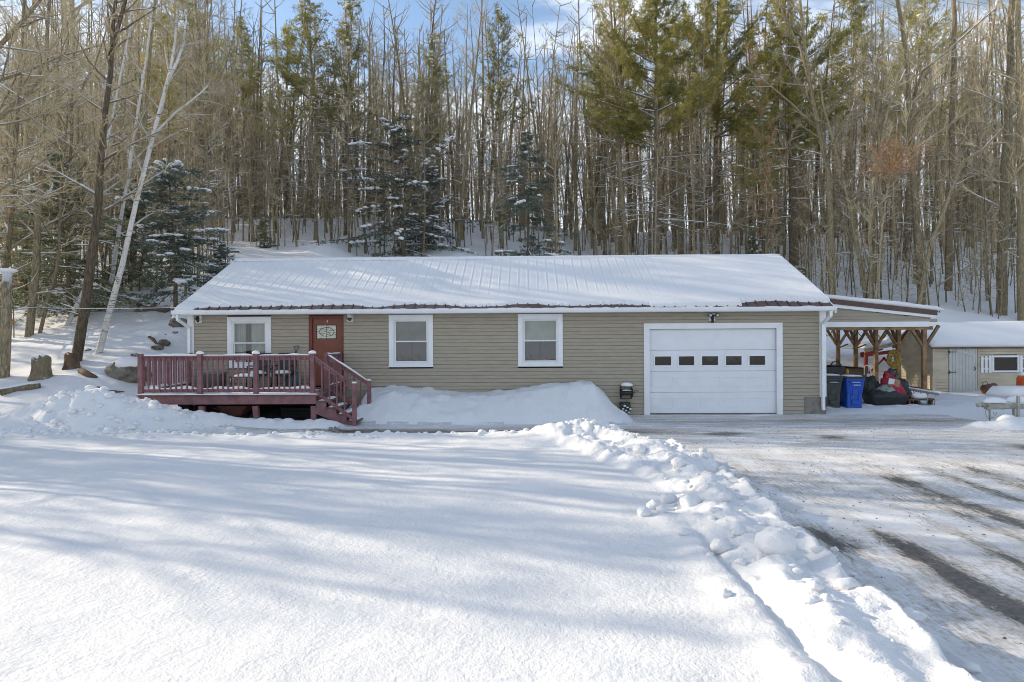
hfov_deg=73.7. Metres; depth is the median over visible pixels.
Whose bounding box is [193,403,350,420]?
bare ground
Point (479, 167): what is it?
bare tree
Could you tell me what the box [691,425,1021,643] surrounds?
gravel
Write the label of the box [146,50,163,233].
bare tree
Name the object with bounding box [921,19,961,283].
bare tree
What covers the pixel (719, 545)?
snow chunk
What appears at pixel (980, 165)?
bare tree
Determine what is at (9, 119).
bare tree
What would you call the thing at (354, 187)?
bare tree
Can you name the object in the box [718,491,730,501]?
snow chunk
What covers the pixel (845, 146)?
bare tree
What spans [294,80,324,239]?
bare tree
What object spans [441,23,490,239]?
bare tree
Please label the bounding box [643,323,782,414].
garage door
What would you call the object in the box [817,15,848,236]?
bare tree
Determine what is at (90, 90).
bare tree
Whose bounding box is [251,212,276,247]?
young conifer
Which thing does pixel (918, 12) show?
pine tree
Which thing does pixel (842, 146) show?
bare tree
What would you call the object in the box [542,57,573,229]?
bare tree
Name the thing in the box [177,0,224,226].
bare tree
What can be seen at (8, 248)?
bare tree
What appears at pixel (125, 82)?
bare tree
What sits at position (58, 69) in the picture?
bare tree
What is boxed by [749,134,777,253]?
beech tree
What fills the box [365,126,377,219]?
beech tree
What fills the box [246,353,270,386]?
garden chair
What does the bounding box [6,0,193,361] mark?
leaning tree
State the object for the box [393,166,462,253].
spruce tree
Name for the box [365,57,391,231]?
bare tree
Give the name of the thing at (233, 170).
bare tree
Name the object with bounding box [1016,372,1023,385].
orange barrel
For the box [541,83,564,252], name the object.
bare tree
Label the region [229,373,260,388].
garden table
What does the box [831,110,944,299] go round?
beech tree
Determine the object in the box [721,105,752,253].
bare tree
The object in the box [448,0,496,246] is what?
bare tree
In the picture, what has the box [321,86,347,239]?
bare tree
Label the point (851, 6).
pine tree
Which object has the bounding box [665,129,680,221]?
bare tree
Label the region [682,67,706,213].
bare tree
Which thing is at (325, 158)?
bare tree
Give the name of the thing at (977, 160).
bare tree
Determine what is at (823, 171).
bare tree
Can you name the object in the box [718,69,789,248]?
pine tree
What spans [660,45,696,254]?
bare tree
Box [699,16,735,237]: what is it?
bare tree
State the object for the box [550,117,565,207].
bare tree
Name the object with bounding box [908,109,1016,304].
curved tree
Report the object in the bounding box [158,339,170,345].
boulder
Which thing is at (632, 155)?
bare tree
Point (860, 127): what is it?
bare tree
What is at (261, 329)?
window
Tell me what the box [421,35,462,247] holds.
bare tree
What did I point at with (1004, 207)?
tall tree
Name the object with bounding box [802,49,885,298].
tall tree
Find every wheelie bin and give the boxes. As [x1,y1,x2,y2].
[826,374,843,407]
[840,375,865,407]
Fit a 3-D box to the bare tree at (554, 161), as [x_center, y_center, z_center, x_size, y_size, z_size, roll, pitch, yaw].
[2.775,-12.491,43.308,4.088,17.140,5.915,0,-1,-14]
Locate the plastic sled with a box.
[862,393,922,405]
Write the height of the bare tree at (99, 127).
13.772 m
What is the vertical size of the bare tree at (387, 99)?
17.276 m
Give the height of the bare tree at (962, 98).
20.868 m
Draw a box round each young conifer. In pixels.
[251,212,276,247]
[745,225,763,253]
[797,267,810,280]
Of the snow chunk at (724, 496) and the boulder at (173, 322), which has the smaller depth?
the snow chunk at (724, 496)
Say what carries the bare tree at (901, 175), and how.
on the hillside
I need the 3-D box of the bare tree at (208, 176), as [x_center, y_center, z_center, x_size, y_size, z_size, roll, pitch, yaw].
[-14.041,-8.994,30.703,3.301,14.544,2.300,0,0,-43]
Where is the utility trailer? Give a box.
[841,365,870,376]
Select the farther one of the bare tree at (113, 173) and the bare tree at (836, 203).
the bare tree at (836, 203)
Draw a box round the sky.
[0,0,1023,232]
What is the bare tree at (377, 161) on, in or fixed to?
on the hillside
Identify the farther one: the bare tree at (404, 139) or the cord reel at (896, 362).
the bare tree at (404, 139)
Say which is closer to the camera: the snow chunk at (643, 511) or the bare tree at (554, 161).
the snow chunk at (643, 511)
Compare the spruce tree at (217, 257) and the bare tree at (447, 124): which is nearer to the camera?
the spruce tree at (217, 257)
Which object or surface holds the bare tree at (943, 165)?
on the hillside
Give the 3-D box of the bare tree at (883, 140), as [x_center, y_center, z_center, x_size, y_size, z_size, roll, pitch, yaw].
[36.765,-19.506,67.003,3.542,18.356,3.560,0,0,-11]
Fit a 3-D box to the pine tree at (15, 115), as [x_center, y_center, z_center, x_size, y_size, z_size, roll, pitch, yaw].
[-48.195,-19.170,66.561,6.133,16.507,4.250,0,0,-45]
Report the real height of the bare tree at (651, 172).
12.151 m
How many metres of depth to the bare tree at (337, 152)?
63.48 m
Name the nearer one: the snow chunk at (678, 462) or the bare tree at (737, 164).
the snow chunk at (678, 462)
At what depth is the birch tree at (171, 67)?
22.36 m
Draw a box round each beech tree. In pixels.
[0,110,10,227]
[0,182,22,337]
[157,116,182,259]
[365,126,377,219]
[465,159,475,219]
[509,112,534,238]
[540,126,560,252]
[724,156,742,252]
[743,42,783,253]
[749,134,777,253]
[793,144,814,264]
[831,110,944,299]
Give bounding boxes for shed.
[892,321,1023,391]
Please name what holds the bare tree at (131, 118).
on the hillside
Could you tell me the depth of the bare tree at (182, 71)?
47.19 m
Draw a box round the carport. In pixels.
[825,294,943,393]
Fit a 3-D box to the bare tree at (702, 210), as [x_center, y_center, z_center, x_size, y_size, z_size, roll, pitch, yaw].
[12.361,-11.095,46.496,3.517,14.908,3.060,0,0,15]
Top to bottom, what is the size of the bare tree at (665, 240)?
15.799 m
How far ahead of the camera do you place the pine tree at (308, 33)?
46.98 m
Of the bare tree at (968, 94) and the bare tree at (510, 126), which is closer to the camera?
the bare tree at (510, 126)
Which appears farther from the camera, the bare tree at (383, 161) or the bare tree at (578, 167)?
the bare tree at (578, 167)
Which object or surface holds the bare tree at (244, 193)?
on the hillside
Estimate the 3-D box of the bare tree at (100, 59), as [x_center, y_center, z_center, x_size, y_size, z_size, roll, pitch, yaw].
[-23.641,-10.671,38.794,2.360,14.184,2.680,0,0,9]
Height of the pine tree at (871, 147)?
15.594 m
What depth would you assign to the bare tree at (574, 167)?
55.64 m
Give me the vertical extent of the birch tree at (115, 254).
13.686 m
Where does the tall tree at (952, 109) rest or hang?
on the hillside
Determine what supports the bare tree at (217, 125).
on the hillside
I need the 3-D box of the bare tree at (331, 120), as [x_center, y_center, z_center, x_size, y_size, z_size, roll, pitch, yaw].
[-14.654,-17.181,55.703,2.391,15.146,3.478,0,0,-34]
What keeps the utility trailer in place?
on the yard at (550, 557)
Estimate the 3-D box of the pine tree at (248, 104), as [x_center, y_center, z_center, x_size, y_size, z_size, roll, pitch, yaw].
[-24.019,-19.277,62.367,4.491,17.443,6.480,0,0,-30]
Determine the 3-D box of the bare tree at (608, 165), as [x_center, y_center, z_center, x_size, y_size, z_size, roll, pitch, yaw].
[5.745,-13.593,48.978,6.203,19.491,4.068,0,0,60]
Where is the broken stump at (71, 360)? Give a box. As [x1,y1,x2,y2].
[62,352,80,369]
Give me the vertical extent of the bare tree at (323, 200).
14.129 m
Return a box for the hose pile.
[619,402,630,412]
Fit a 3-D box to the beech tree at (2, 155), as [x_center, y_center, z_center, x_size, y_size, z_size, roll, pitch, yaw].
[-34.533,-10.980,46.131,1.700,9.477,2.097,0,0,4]
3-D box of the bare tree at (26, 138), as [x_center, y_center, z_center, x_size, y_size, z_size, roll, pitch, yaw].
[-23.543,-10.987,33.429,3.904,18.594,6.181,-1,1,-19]
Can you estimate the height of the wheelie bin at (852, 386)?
1.062 m
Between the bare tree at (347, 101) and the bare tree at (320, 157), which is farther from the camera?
the bare tree at (320, 157)
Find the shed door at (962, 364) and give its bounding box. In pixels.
[948,348,976,391]
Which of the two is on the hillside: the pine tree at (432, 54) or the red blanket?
the pine tree at (432, 54)
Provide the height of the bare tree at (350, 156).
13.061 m
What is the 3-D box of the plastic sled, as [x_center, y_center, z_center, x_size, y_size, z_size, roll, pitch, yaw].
[12.188,1.892,22.038,1.639,0.380,0.964,0,0,1]
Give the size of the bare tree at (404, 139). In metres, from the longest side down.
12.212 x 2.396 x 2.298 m
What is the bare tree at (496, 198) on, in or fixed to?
on the hillside
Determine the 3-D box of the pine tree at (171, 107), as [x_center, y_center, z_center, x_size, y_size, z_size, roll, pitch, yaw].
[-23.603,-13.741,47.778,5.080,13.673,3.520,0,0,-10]
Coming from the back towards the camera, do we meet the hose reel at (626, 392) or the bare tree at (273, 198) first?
the bare tree at (273, 198)
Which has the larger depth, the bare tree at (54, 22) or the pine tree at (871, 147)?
the pine tree at (871, 147)
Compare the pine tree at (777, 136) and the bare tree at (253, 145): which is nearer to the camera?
the bare tree at (253, 145)
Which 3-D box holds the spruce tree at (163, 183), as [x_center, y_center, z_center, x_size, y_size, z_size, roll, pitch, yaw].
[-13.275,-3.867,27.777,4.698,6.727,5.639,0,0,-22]
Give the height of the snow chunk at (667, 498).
0.157 m
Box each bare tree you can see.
[0,0,23,228]
[0,0,41,265]
[0,0,64,294]
[0,0,107,322]
[0,0,123,337]
[0,0,135,225]
[0,22,30,245]
[0,25,33,211]
[0,34,34,244]
[10,0,61,198]
[15,0,95,210]
[18,0,141,284]
[20,3,123,333]
[24,27,119,309]
[29,28,52,231]
[32,43,57,226]
[33,4,102,230]
[35,0,81,232]
[41,1,91,181]
[44,14,95,256]
[53,12,114,188]
[59,1,131,232]
[67,59,102,190]
[76,37,115,258]
[79,0,158,261]
[81,43,128,233]
[85,3,136,251]
[87,0,153,287]
[87,2,136,266]
[88,5,134,200]
[90,3,142,279]
[91,7,148,217]
[103,4,144,210]
[108,0,194,280]
[112,13,153,182]
[123,2,145,184]
[126,31,169,217]
[128,5,183,182]
[134,0,184,157]
[143,0,242,253]
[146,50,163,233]
[150,13,191,279]
[157,0,214,203]
[158,1,206,258]
[169,0,252,239]
[170,0,236,262]
[170,4,219,274]
[171,31,221,295]
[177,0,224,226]
[183,22,261,241]
[184,16,231,237]
[186,0,233,188]
[191,40,224,220]
[194,0,247,232]
[210,0,250,232]
[213,56,251,233]
[215,23,263,191]
[219,91,237,223]
[231,79,258,240]
[238,88,263,200]
[240,93,264,240]
[253,78,282,245]
[255,82,282,208]
[256,45,291,243]
[266,67,307,246]
[266,100,281,207]
[275,52,298,192]
[292,46,331,232]
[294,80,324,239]
[296,87,325,242]
[301,63,332,205]
[302,77,328,220]
[304,68,330,219]
[306,63,334,226]
[319,66,344,221]
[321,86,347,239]
[323,39,342,218]
[323,69,350,211]
[330,42,360,217]
[331,91,342,191]
[333,10,367,252]
[334,64,359,226]
[341,14,391,253]
[343,85,371,247]
[347,45,385,219]
[357,40,391,224]
[360,28,400,231]
[362,105,376,212]
[364,74,389,256]
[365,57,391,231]
[368,23,413,247]
[370,82,393,251]
[372,91,396,191]
[376,67,401,212]
[387,36,421,216]
[390,91,413,218]
[399,79,419,225]
[402,84,426,217]
[404,20,442,256]
[413,52,447,221]
[413,90,442,217]
[420,29,445,194]
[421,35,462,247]
[434,77,456,197]
[436,50,477,231]
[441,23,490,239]
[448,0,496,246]
[448,63,469,205]
[456,0,514,238]
[475,99,494,225]
[483,102,513,255]
[485,116,505,240]
[496,58,524,217]
[519,59,550,211]
[529,13,584,253]
[529,83,547,241]
[532,90,554,230]
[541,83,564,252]
[541,119,560,238]
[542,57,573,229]
[545,110,564,217]
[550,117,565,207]
[553,18,632,254]
[555,92,587,250]
[562,123,583,208]
[577,0,648,254]
[585,68,614,254]
[587,31,621,232]
[590,68,622,223]
[623,86,646,252]
[629,57,671,242]
[631,62,673,253]
[636,117,661,236]
[639,93,675,254]
[645,64,674,197]
[647,71,678,254]
[651,33,685,230]
[658,66,687,251]
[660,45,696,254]
[665,1,727,253]
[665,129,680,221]
[672,74,718,253]
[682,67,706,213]
[684,87,720,253]
[692,0,734,233]
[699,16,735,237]
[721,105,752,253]
[726,140,749,232]
[750,58,783,244]
[760,60,804,258]
[765,91,782,253]
[779,108,803,254]
[783,41,815,236]
[798,14,860,197]
[809,20,863,220]
[815,47,836,233]
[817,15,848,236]
[822,72,852,253]
[828,65,860,252]
[829,45,857,232]
[831,32,875,259]
[839,3,898,283]
[840,57,900,238]
[840,65,917,298]
[842,52,870,231]
[847,0,906,287]
[850,43,901,269]
[854,3,892,223]
[866,49,927,275]
[866,57,894,231]
[879,0,970,263]
[894,34,949,283]
[897,70,906,229]
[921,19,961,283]
[926,0,990,209]
[926,77,958,256]
[941,48,979,250]
[944,29,984,199]
[952,0,1023,300]
[955,25,1005,234]
[956,0,1006,253]
[962,59,998,264]
[970,75,1001,236]
[998,23,1023,186]
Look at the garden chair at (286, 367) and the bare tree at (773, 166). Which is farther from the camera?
the bare tree at (773, 166)
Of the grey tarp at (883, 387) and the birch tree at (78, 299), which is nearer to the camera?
the grey tarp at (883, 387)
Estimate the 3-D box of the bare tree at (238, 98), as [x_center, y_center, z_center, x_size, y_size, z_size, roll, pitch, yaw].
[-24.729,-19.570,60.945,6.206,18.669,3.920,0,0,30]
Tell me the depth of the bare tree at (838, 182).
55.09 m
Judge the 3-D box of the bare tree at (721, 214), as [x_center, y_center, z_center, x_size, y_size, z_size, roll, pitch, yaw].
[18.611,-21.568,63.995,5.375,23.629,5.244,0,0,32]
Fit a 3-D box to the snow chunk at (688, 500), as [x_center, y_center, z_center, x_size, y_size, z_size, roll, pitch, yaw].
[2.079,1.877,7.933,0.257,0.191,0.228,0,0,1]
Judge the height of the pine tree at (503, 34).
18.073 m
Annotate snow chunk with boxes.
[633,444,646,453]
[637,506,650,516]
[646,499,660,509]
[656,505,667,512]
[660,493,676,503]
[671,457,686,467]
[679,494,701,507]
[710,538,731,553]
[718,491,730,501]
[755,527,796,554]
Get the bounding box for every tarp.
[866,387,901,394]
[877,384,895,391]
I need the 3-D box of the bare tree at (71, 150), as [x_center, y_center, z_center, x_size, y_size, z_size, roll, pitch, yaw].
[-18.388,-7.093,29.000,3.574,12.445,3.494,0,0,1]
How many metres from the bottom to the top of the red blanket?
0.980 m
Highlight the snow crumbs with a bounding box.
[0,385,982,672]
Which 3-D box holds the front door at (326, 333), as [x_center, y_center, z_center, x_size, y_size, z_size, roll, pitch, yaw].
[-5.463,0.296,20.122,1.020,2.090,0.114,0,0,1]
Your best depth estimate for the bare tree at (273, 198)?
45.23 m
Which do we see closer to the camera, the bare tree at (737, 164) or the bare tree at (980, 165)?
the bare tree at (980, 165)
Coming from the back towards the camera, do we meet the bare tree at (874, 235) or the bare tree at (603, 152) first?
the bare tree at (603, 152)
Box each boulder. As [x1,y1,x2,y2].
[104,356,151,382]
[151,345,163,349]
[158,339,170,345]
[168,315,186,326]
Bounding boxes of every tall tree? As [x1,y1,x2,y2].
[732,0,865,294]
[771,0,810,265]
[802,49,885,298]
[867,0,1006,304]
[925,0,988,290]
[926,0,1023,315]
[961,0,1023,320]
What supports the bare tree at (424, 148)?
on the hillside
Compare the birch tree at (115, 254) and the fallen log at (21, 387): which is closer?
the fallen log at (21, 387)
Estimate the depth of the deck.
17.46 m
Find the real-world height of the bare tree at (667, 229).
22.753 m
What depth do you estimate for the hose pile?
19.75 m
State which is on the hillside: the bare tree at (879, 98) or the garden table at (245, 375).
the bare tree at (879, 98)
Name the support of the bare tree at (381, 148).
on the hillside
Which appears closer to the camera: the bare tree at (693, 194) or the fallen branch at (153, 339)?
the fallen branch at (153, 339)
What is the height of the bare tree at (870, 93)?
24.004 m
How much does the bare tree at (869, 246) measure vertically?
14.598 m
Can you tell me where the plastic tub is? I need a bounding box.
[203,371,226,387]
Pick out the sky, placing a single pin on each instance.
(541, 11)
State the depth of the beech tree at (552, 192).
49.12 m
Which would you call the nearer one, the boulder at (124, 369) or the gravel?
the gravel
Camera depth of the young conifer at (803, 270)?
35.58 m
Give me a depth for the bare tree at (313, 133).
51.93 m
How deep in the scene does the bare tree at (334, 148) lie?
53.63 m
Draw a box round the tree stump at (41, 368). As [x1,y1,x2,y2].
[27,354,52,380]
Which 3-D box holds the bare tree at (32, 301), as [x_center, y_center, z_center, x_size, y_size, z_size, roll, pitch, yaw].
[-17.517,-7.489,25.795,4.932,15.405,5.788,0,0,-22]
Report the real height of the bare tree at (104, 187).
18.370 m
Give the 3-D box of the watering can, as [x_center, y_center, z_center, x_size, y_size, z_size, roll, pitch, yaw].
[17.229,1.699,24.470,0.790,0.538,0.424,0,0,1]
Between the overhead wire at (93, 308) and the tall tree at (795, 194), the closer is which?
the overhead wire at (93, 308)
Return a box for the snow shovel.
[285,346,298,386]
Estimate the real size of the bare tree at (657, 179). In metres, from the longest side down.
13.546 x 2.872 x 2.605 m
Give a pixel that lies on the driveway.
(957, 581)
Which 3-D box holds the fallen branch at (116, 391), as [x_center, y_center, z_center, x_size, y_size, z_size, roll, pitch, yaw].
[-11.389,1.433,19.599,0.565,0.162,0.173,0,0,-44]
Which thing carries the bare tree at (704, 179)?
on the hillside
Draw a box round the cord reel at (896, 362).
[886,342,902,368]
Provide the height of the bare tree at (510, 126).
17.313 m
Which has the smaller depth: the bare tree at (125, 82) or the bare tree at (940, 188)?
the bare tree at (940, 188)
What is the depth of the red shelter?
28.69 m
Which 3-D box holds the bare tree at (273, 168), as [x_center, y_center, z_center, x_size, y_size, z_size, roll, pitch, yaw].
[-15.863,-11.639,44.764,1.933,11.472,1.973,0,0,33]
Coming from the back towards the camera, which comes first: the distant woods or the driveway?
the distant woods
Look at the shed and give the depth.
25.67 m
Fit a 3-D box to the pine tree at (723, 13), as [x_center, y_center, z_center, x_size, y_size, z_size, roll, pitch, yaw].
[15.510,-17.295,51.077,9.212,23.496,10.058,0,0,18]
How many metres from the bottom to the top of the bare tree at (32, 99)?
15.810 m
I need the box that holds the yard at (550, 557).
[0,383,1023,681]
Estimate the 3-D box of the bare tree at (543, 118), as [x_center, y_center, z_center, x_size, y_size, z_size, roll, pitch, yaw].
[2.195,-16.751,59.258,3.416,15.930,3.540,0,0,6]
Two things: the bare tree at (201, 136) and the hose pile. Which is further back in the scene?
the bare tree at (201, 136)
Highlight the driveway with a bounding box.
[144,405,1023,681]
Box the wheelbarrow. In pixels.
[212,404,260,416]
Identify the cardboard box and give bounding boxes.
[887,378,899,386]
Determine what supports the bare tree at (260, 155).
on the hillside
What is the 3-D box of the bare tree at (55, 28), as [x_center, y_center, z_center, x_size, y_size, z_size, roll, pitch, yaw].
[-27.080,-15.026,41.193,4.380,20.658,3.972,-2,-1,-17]
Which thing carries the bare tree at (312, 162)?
on the hillside
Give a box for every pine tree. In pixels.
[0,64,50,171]
[90,79,145,218]
[132,10,195,232]
[146,49,205,197]
[152,0,244,236]
[214,15,269,220]
[221,112,249,209]
[222,35,271,216]
[243,19,316,232]
[264,0,365,239]
[313,0,385,235]
[400,31,453,204]
[470,1,540,248]
[554,0,725,254]
[573,0,673,254]
[641,13,723,254]
[662,0,786,253]
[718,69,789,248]
[728,99,769,221]
[728,126,757,208]
[730,0,860,266]
[754,83,806,253]
[799,0,892,243]
[847,0,968,260]
[856,100,892,209]
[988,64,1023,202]
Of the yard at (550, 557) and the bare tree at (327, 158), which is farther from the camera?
the bare tree at (327, 158)
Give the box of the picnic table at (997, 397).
[976,386,1023,420]
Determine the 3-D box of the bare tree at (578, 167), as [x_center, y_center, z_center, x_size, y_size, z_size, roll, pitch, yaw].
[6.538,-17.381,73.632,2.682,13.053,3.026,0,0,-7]
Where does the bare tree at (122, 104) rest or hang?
on the hillside
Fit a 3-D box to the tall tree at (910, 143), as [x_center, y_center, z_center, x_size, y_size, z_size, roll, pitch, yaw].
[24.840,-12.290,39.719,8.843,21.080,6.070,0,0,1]
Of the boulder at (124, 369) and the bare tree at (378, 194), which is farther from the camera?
the bare tree at (378, 194)
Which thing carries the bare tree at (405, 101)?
on the hillside
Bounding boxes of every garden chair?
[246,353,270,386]
[271,353,293,386]
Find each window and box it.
[227,317,271,367]
[388,314,432,366]
[518,314,562,366]
[980,355,1023,372]
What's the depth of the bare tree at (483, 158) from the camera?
58.14 m
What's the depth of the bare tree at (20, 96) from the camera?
17.73 m
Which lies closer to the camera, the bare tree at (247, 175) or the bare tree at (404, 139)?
the bare tree at (247, 175)
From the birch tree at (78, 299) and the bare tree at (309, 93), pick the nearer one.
the birch tree at (78, 299)
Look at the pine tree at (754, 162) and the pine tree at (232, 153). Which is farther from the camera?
the pine tree at (232, 153)
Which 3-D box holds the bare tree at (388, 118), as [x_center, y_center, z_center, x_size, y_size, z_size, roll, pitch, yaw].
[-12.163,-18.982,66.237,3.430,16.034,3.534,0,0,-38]
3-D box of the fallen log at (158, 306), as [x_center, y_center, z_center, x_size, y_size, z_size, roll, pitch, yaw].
[-15.181,-1.399,28.533,2.645,0.564,0.567,0,0,36]
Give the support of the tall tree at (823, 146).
on the hillside
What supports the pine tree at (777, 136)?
on the hillside
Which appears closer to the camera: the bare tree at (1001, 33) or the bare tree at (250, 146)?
the bare tree at (1001, 33)
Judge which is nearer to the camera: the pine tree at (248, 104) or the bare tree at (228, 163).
the bare tree at (228, 163)
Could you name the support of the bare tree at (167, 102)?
on the hillside
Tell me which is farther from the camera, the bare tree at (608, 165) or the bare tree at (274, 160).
the bare tree at (274, 160)
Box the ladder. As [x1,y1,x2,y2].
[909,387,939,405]
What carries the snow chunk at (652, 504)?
on the yard at (550, 557)
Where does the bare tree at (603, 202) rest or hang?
on the hillside
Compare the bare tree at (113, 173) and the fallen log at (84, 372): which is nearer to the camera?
the fallen log at (84, 372)
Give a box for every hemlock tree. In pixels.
[0,148,152,321]
[0,209,71,302]
[74,184,182,292]
[494,131,579,255]
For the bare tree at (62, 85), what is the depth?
49.23 m
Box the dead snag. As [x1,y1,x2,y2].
[0,268,17,378]
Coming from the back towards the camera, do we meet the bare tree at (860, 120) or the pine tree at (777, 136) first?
the bare tree at (860, 120)
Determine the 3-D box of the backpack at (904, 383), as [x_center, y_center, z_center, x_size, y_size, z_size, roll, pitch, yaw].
[12.850,1.623,22.358,0.603,0.850,0.500,0,0,1]
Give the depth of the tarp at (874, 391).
21.78 m
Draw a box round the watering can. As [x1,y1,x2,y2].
[980,381,997,393]
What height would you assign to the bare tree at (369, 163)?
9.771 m
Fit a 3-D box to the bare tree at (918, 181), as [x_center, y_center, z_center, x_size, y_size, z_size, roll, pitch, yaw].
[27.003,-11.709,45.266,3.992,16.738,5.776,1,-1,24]
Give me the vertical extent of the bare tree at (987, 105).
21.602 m
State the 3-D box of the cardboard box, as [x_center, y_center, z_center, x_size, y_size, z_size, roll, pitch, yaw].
[12.210,1.332,21.942,0.394,0.297,0.315,0,0,1]
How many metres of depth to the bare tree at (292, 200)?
44.27 m
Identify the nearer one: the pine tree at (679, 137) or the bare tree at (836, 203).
the pine tree at (679, 137)
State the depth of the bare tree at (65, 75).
55.55 m
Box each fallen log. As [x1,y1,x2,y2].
[0,382,40,395]
[77,367,97,377]
[136,303,169,312]
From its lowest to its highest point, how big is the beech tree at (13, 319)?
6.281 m
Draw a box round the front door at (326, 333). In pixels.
[309,315,343,386]
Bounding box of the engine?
[826,361,848,374]
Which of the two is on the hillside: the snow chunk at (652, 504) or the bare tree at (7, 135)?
the bare tree at (7, 135)
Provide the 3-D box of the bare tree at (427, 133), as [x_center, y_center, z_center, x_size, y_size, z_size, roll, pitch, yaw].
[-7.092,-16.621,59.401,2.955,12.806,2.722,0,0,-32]
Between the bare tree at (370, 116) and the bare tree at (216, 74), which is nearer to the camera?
the bare tree at (216, 74)
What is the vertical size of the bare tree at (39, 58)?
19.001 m
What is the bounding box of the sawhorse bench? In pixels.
[906,392,934,404]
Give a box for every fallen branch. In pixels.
[109,389,124,392]
[148,336,157,344]
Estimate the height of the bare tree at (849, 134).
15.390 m
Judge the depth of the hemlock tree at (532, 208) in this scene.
43.82 m
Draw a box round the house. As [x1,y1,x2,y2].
[171,254,836,414]
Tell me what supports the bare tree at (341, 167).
on the hillside
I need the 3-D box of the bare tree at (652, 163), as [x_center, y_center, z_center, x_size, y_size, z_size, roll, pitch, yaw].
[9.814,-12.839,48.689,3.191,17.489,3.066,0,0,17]
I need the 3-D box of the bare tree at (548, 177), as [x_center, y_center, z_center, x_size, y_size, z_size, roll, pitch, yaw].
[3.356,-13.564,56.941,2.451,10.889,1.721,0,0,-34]
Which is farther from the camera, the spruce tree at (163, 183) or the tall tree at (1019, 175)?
the tall tree at (1019, 175)
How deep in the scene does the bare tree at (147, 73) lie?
34.18 m
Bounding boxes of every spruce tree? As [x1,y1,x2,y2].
[113,158,229,313]
[185,243,239,286]
[302,114,504,256]
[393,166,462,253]
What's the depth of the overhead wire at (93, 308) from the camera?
20.35 m
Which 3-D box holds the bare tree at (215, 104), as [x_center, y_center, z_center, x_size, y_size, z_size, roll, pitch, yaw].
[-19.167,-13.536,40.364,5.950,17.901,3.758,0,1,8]
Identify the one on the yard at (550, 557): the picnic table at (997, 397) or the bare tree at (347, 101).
the picnic table at (997, 397)
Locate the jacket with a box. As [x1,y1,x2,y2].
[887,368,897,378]
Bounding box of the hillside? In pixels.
[0,215,1017,408]
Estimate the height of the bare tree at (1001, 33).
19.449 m
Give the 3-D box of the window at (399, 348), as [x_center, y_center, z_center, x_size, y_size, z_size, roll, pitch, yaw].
[-2.964,-0.003,20.138,1.320,1.540,0.305,0,0,1]
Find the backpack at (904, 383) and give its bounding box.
[898,378,913,403]
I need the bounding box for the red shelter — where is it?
[840,330,904,372]
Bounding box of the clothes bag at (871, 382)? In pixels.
[862,375,879,393]
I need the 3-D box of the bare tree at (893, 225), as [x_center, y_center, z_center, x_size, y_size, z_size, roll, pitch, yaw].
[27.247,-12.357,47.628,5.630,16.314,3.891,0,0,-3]
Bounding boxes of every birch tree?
[58,10,153,325]
[93,0,241,354]
[94,3,175,301]
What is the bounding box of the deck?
[136,350,371,425]
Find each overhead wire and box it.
[0,306,174,308]
[14,304,173,311]
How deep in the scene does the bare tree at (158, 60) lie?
59.21 m
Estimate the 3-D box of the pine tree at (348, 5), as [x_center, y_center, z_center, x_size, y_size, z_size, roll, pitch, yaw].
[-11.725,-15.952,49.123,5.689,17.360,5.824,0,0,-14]
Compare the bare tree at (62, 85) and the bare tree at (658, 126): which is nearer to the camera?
the bare tree at (62, 85)
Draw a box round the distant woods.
[0,0,1023,318]
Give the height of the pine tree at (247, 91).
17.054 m
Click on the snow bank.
(816, 640)
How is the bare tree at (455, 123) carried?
on the hillside
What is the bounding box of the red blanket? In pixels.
[880,370,908,400]
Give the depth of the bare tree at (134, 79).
49.15 m
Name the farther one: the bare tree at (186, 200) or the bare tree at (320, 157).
the bare tree at (320, 157)
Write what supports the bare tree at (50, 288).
on the hillside
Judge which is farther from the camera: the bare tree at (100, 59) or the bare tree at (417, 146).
the bare tree at (417, 146)
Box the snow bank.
[0,380,1023,681]
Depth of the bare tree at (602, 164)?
62.46 m
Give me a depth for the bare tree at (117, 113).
35.46 m
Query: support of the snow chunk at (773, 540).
on the snow bank
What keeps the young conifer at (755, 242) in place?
on the hillside
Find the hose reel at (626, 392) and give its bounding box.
[620,382,634,398]
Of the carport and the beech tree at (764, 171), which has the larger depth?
the beech tree at (764, 171)
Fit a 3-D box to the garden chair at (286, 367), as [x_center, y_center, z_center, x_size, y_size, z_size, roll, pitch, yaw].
[-6.598,0.857,19.731,0.531,1.023,0.608,0,0,1]
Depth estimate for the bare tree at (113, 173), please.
43.92 m
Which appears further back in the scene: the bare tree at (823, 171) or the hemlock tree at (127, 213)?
the bare tree at (823, 171)
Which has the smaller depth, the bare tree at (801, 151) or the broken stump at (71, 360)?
the broken stump at (71, 360)
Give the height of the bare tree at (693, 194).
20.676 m
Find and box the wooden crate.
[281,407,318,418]
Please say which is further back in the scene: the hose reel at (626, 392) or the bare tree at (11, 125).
the bare tree at (11, 125)
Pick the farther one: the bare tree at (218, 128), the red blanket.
the bare tree at (218, 128)

